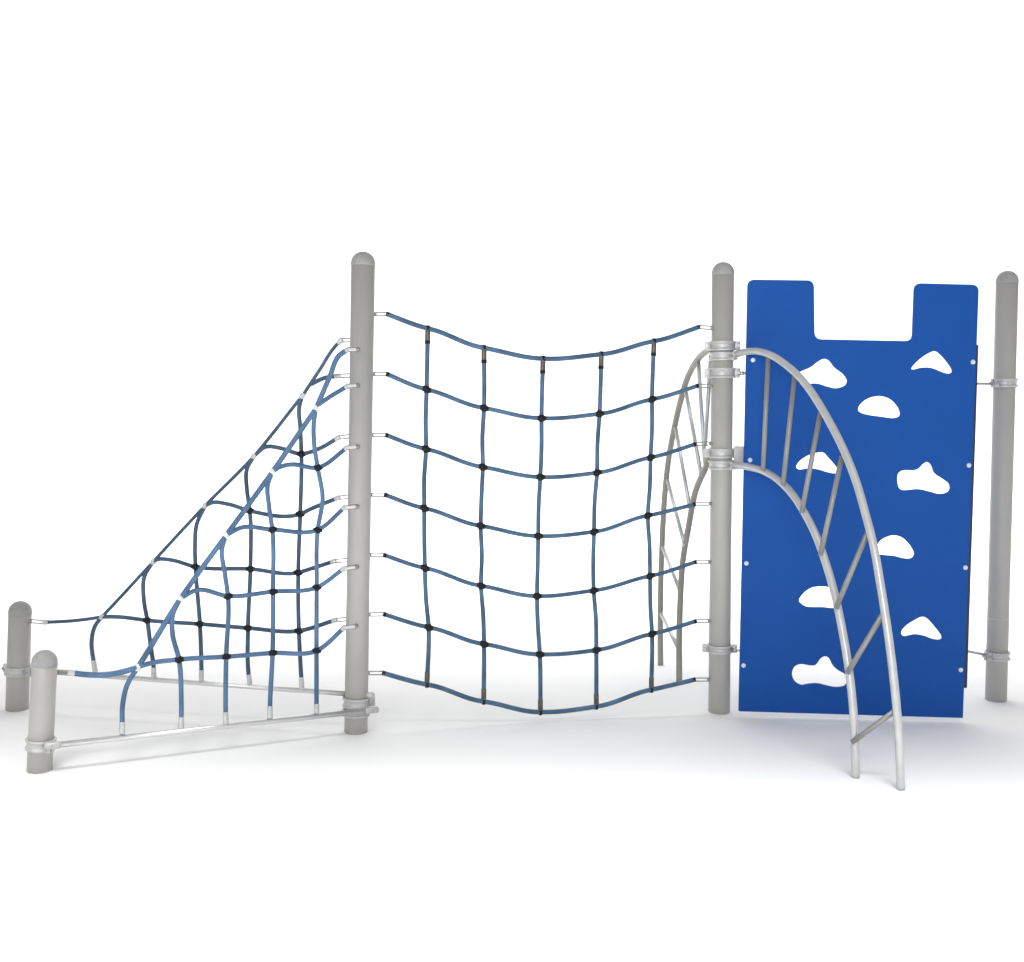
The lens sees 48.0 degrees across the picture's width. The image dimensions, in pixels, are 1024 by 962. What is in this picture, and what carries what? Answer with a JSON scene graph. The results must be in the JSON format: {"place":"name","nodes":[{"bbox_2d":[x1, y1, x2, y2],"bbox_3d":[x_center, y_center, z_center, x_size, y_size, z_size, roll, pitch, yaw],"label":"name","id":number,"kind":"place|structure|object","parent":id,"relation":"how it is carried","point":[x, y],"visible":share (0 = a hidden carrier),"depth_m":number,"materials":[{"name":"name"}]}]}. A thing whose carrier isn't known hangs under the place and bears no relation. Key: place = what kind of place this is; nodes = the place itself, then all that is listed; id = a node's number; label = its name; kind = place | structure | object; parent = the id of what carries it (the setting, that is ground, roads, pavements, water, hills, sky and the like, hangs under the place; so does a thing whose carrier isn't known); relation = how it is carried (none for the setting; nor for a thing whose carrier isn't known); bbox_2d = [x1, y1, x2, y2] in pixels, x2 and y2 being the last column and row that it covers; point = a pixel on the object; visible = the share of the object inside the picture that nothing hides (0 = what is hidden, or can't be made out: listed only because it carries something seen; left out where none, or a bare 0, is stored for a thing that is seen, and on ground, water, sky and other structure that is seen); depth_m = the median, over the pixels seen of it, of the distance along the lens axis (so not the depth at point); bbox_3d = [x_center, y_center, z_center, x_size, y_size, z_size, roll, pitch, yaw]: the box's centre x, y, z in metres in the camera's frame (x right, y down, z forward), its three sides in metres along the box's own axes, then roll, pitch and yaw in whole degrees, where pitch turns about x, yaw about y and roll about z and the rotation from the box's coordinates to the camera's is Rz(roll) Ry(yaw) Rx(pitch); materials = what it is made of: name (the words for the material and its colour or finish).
{"place":"outdoors","nodes":[
{"label":"outdoors","id":0,"kind":"place"},
{"bbox_2d":[0,0,1023,961],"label":"ground","id":1,"kind":"structure","parent":0,"point":[202,202],"depth_m":14.46,"materials":[{"name":"white"}]},
{"bbox_2d":[1,601,31,711],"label":"steel post","id":2,"kind":"object","parent":1,"relation":"on","point":[16,668],"visible":0.91,"depth_m":6.16,"materials":[{"name":"metal"}]},
{"bbox_2d":[25,650,57,773],"bbox_3d":[-2.131,1.040,5.215,0.170,0.556,0.150,4,4,0],"label":"steel post","id":3,"kind":"object","parent":1,"relation":"on","point":[43,685],"visible":0.92,"depth_m":5.17,"materials":[{"name":"metal"}]},
{"bbox_2d":[342,251,374,734],"bbox_3d":[-0.755,0.073,5.794,0.169,2.428,0.143,1,4,0],"label":"steel post","id":4,"kind":"object","parent":1,"relation":"on","point":[360,462],"visible":0.88,"depth_m":5.75,"materials":[{"name":"metal"}]},
{"bbox_2d":[28,337,349,689],"bbox_3d":[-1.695,0.161,5.968,1.826,1.806,0.030,1,4,10],"label":"triangular net","id":5,"kind":"object","parent":4,"relation":"attached to","point":[298,572],"visible":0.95,"depth_m":5.91,"materials":[{"name":"fabric"}]},
{"bbox_2d":[30,670,374,698],"bbox_3d":[-1.673,1.056,6.026,1.976,0.058,0.042,1,4,10],"label":"ground rail","id":6,"kind":"object","parent":4,"relation":"attached to","point":[370,695],"visible":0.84,"depth_m":5.98,"materials":[{"name":"metal"}]},
{"bbox_2d":[57,347,359,733],"bbox_3d":[-1.419,0.258,5.467,1.428,1.825,0.114,-1,5,-26],"label":"triangular net","id":7,"kind":"object","parent":4,"relation":"attached to","point":[228,596],"visible":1,"depth_m":5.61,"materials":[{"name":"blue fabric"}]},
{"bbox_2d":[44,706,378,749],"bbox_3d":[-1.389,1.176,5.502,1.577,0.039,0.042,-1,5,-26],"label":"ground rail","id":8,"kind":"object","parent":4,"relation":"attached to","point":[123,737],"visible":1,"depth_m":5.46,"materials":[{"name":"metal"}]},
{"bbox_2d":[368,312,713,714],"bbox_3d":[0.181,0.194,6.029,1.889,2.102,0.033,0,4,-13],"label":"climbing net","id":9,"kind":"object","parent":4,"relation":"attached to","point":[480,525],"visible":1,"depth_m":6.01,"materials":[{"name":"blue fabric"}]},
{"bbox_2d":[702,262,740,713],"bbox_3d":[1.137,0.050,6.246,0.220,2.450,0.155,3,5,25],"label":"steel post","id":10,"kind":"object","parent":1,"relation":"on","point":[722,345],"visible":0.99,"depth_m":6.20,"materials":[{"name":"metal"}]},
{"bbox_2d":[657,349,710,681],"bbox_3d":[1.046,0.213,6.856,0.050,2.033,1.088,0,4,-10],"label":"arch ladder","id":11,"kind":"object","parent":10,"relation":"attached to","point":[667,488],"visible":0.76,"depth_m":6.96,"materials":[{"name":"grey metal"}]},
{"bbox_2d":[731,348,904,790],"bbox_3d":[1.424,0.335,5.595,0.124,1.990,1.322,-1,5,-25],"label":"arch ladder","id":12,"kind":"object","parent":10,"relation":"attached to","point":[883,617],"visible":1,"depth_m":5.33,"materials":[{"name":"grey metal"}]},
{"bbox_2d":[731,280,993,717],"bbox_3d":[2.005,0.102,6.200,1.601,2.324,0.402,0,4,-12],"label":"climbing board","id":13,"kind":"object","parent":10,"relation":"attached to","point":[784,631],"visible":0.89,"depth_m":6.12,"materials":[{"name":"blue plastic"}]},
{"bbox_2d":[982,271,1018,701],"bbox_3d":[2.781,0.042,6.563,0.168,2.456,0.143,0,4,0],"label":"steel post","id":14,"kind":"object","parent":1,"relation":"on","point":[1004,380],"visible":0.98,"depth_m":6.52,"materials":[{"name":"metal"}]}
]}

